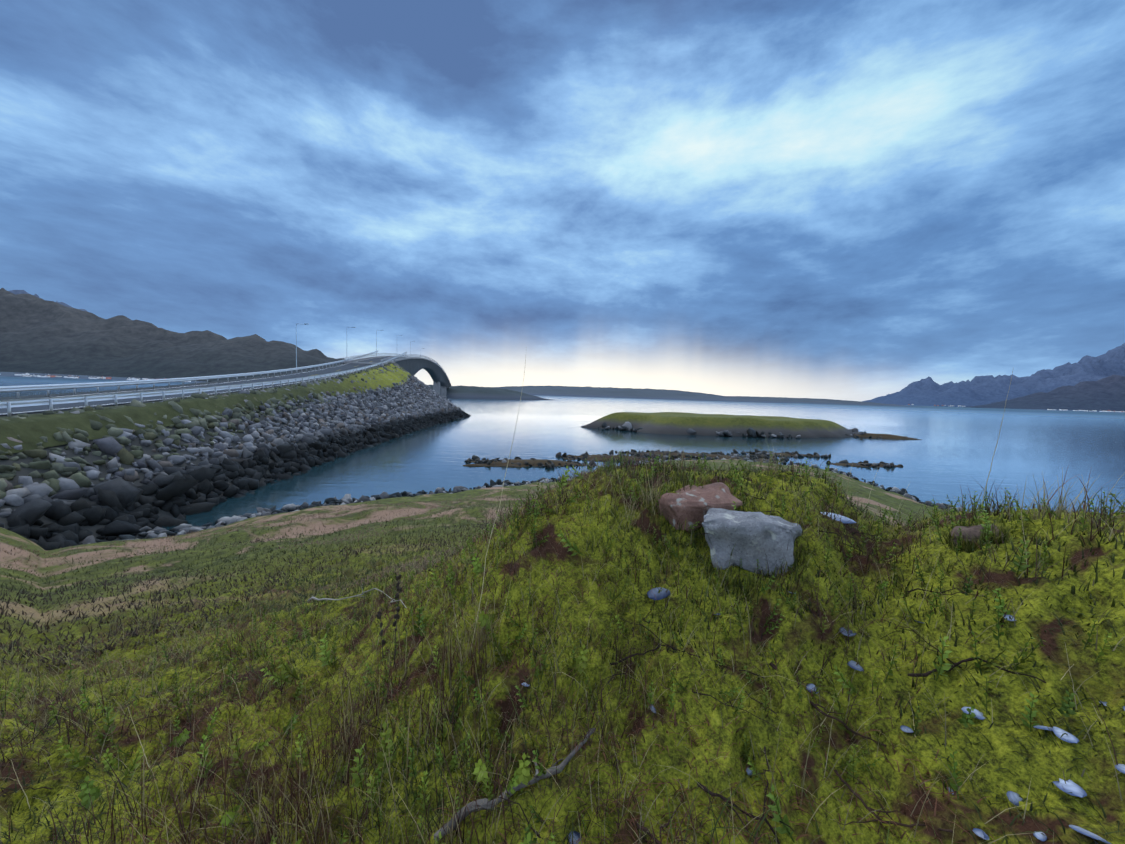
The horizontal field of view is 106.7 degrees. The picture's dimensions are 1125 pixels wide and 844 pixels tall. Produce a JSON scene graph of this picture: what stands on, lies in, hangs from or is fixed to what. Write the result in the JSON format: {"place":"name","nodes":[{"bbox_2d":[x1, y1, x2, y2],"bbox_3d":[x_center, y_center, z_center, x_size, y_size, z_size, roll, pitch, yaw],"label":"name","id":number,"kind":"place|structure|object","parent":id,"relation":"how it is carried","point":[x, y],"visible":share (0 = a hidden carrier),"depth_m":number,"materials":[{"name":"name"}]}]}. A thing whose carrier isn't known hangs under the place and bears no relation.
{"place":"outdoors","nodes":[
{"label":"outdoors","id":0,"kind":"place"},
{"bbox_2d":[9,290,87,311],"bbox_3d":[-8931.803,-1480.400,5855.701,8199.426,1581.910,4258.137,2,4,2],"label":"mountain","id":1,"kind":"structure","parent":0,"point":[15,292],"depth_m":6106.99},
{"bbox_2d":[14,373,190,381],"bbox_3d":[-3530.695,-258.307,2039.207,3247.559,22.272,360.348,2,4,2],"label":"distant shoreline","id":2,"kind":"structure","parent":0,"point":[68,376],"depth_m":2065.12,"materials":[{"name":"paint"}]},
{"bbox_2d":[0,372,206,382],"bbox_3d":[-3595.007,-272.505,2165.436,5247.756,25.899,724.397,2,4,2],"label":"buildings","id":3,"kind":"structure","parent":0,"point":[10,374],"depth_m":2109.82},
{"bbox_2d":[0,288,344,381],"bbox_3d":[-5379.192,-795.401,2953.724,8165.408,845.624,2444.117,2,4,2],"label":"mountain","id":4,"kind":"structure","parent":0,"point":[40,335],"depth_m":2664.95,"materials":[{"name":"grey stone"}]},
{"bbox_2d":[0,364,376,414],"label":"causeway road","id":5,"kind":"structure","parent":0,"point":[42,408],"depth_m":38.44,"materials":[{"name":"grey asphalt"}]},
{"bbox_2d":[0,350,405,416],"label":"road guardrails","id":6,"kind":"object","parent":5,"relation":"on","point":[11,403],"visible":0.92,"depth_m":32.12,"materials":[{"name":"metal"}]},
{"bbox_2d":[0,362,431,542],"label":"boulders","id":7,"kind":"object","parent":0,"point":[90,458],"depth_m":23.51,"materials":[{"name":"grey stone"}]},
{"bbox_2d":[0,363,410,454],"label":"grass embankment","id":8,"kind":"structure","parent":7,"relation":"on","point":[28,431],"depth_m":25.34,"materials":[{"name":"green plant"}]},
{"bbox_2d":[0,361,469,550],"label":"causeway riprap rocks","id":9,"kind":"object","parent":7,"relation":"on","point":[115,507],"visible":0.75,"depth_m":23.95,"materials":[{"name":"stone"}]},
{"bbox_2d":[426,385,550,399],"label":"headland","id":10,"kind":"structure","parent":0,"point":[466,392],"depth_m":340.97,"materials":[{"name":"grey stone"}]},
{"bbox_2d":[0,459,1124,843],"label":"headland terrain","id":11,"kind":"structure","parent":0,"point":[1014,703],"depth_m":1.35,"materials":[{"name":"green plant"}]},
{"bbox_2d":[0,488,542,675],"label":"slope grass","id":12,"kind":"structure","parent":11,"relation":"on","point":[110,647],"depth_m":4.26,"materials":[{"name":"green plant"}]},
{"bbox_2d":[80,422,966,544],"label":"shore rocks","id":13,"kind":"object","parent":11,"relation":"on","point":[146,532],"visible":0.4,"depth_m":30.19,"materials":[{"name":"stone"}]},
{"bbox_2d":[0,465,1049,843],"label":"dead twigs","id":14,"kind":"object","parent":11,"relation":"on","point":[534,779],"visible":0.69,"depth_m":1.12,"materials":[{"name":"brown wood"}]},
{"bbox_2d":[463,459,597,466],"bbox_3d":[-2.718,4.117,38.410,14.337,1.245,4.099,1,4,-10],"label":"tidal rock","id":15,"kind":"object","parent":11,"relation":"on","point":[522,462],"visible":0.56,"depth_m":37.65,"materials":[{"name":"grey stone"}]},
{"bbox_2d":[11,359,1109,808],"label":"dry grass stalks","id":16,"kind":"object","parent":11,"relation":"on","point":[397,595],"visible":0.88,"depth_m":1.57,"materials":[{"name":"plant"}]},
{"bbox_2d":[0,458,1124,843],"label":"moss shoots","id":17,"kind":"object","parent":11,"relation":"on","point":[968,546],"visible":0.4,"depth_m":1.37,"materials":[{"name":"green plant"}]},
{"bbox_2d":[0,450,1124,843],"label":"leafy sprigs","id":18,"kind":"object","parent":11,"relation":"on","point":[520,776],"visible":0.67,"depth_m":1.42,"materials":[{"name":"green plant"}]},
{"bbox_2d":[0,437,1124,843],"bbox_3d":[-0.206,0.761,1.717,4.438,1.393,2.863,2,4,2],"label":"grass tufts","id":19,"kind":"object","parent":11,"relation":"on","point":[344,729],"visible":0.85,"depth_m":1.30,"materials":[{"name":"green plant"}]},
{"bbox_2d":[0,455,1124,843],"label":"plants","id":20,"kind":"object","parent":11,"relation":"on","point":[86,663],"visible":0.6,"depth_m":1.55,"materials":[{"name":"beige plant"}]},
{"bbox_2d":[556,455,648,460],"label":"tidal rock","id":21,"kind":"object","parent":11,"relation":"on","point":[598,457],"visible":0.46,"depth_m":42.34,"materials":[{"name":"grey stone"}]},
{"bbox_2d":[654,482,742,532],"bbox_3d":[0.589,0.382,1.873,0.361,0.196,0.282,-2,9,-6],"label":"boulder","id":22,"kind":"object","parent":11,"relation":"on","point":[694,503],"visible":0.65,"depth_m":1.76,"materials":[{"name":"brown stone"}]},
{"bbox_2d":[616,452,782,462],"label":"tidal rock","id":23,"kind":"object","parent":11,"relation":"on","point":[708,455],"visible":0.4,"depth_m":46.23,"materials":[{"name":"grey stone"}]},
{"bbox_2d":[701,508,801,576],"bbox_3d":[0.739,0.474,1.654,0.360,0.257,0.283,8,9,23],"label":"grey boulder","id":24,"kind":"object","parent":11,"relation":"on","point":[750,536],"visible":0.81,"depth_m":1.56,"materials":[{"name":"grey stone"}]},
{"bbox_2d":[412,443,1094,676],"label":"plants","id":25,"kind":"object","parent":11,"relation":"on","point":[646,500],"visible":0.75,"depth_m":1.49,"materials":[{"name":"green plant"}]},
{"bbox_2d":[745,452,820,456],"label":"tidal rock","id":26,"kind":"object","parent":11,"relation":"on","point":[786,454],"visible":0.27,"depth_m":50.00,"materials":[{"name":"grey stone"}]},
{"bbox_2d":[522,512,1124,843],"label":"stones","id":27,"kind":"object","parent":11,"relation":"on","point":[1075,789],"visible":0.85,"depth_m":0.94,"materials":[{"name":"grey stone"}]},
{"bbox_2d":[832,463,903,466],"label":"tidal rock","id":28,"kind":"object","parent":11,"relation":"on","point":[850,464],"visible":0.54,"depth_m":43.95,"materials":[{"name":"grey stone"}]},
{"bbox_2d":[950,524,1003,546],"bbox_3d":[1.426,0.422,1.442,0.134,0.135,0.068,-10,18,37],"label":"rock","id":29,"kind":"object","parent":11,"relation":"on","point":[971,531],"visible":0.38,"depth_m":1.43,"materials":[{"name":"stone"}]},
{"bbox_2d":[0,376,1124,533],"bbox_3d":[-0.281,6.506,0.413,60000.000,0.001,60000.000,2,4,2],"label":"sea water","id":30,"kind":"structure","parent":0,"point":[951,451],"depth_m":56.99,"materials":[{"name":"blue liquid"}]},
{"bbox_2d":[0,0,1124,401],"label":"sky","id":31,"kind":"structure","parent":0,"point":[850,200],"materials":[{"name":"blue"}]},
{"bbox_2d":[493,386,779,402],"bbox_3d":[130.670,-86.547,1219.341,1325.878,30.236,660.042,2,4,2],"label":"land","id":32,"kind":"structure","parent":0,"point":[609,392],"depth_m":1079.93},
{"bbox_2d":[581,412,854,437],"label":"islet","id":33,"kind":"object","parent":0,"point":[675,423],"depth_m":77.07,"materials":[{"name":"green plant"}]},
{"bbox_2d":[854,433,920,439],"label":"rocky spit","id":34,"kind":"structure","parent":33,"relation":"on","point":[888,436],"depth_m":80.95,"materials":[{"name":"grey stone"}]},
{"bbox_2d":[727,396,935,407],"bbox_3d":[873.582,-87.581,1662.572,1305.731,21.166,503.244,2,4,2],"label":"land","id":35,"kind":"structure","parent":0,"point":[804,400],"depth_m":1552.70,"materials":[{"name":"grey stone"}]},
{"bbox_2d":[862,343,1124,406],"bbox_3d":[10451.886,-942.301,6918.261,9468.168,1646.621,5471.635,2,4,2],"label":"mountain","id":36,"kind":"structure","parent":0,"point":[974,391],"depth_m":7263.53,"materials":[{"name":"stone"}]},
{"bbox_2d":[967,374,1124,410],"bbox_3d":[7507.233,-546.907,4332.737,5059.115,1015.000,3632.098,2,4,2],"label":"mountain","id":37,"kind":"structure","parent":0,"point":[1107,393],"depth_m":4790.28,"materials":[{"name":"grey stone"}]},
{"bbox_2d":[999,408,1124,412],"bbox_3d":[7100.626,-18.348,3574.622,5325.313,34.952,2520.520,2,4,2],"label":"buildings","id":38,"kind":"structure","parent":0,"point":[1071,410],"depth_m":4357.28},
{"bbox_2d":[1047,409,1124,411],"bbox_3d":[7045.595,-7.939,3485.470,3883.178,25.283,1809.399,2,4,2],"label":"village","id":39,"kind":"object","parent":38,"relation":"on","point":[1090,410],"depth_m":4245.27,"materials":[{"name":"paint"}]},
{"label":"sea bed","id":40,"kind":"object","parent":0,"visible":0},
{"bbox_2d":[342,353,450,396],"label":"bridge","id":41,"kind":"structure","parent":40,"relation":"on","point":[432,368],"depth_m":160.45,"materials":[{"name":"concrete"}]},
{"bbox_2d":[296,323,424,371],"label":"street lights","id":42,"kind":"object","parent":41,"relation":"on","point":[351,327],"visible":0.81,"depth_m":125.43,"materials":[{"name":"metal"}]}
]}

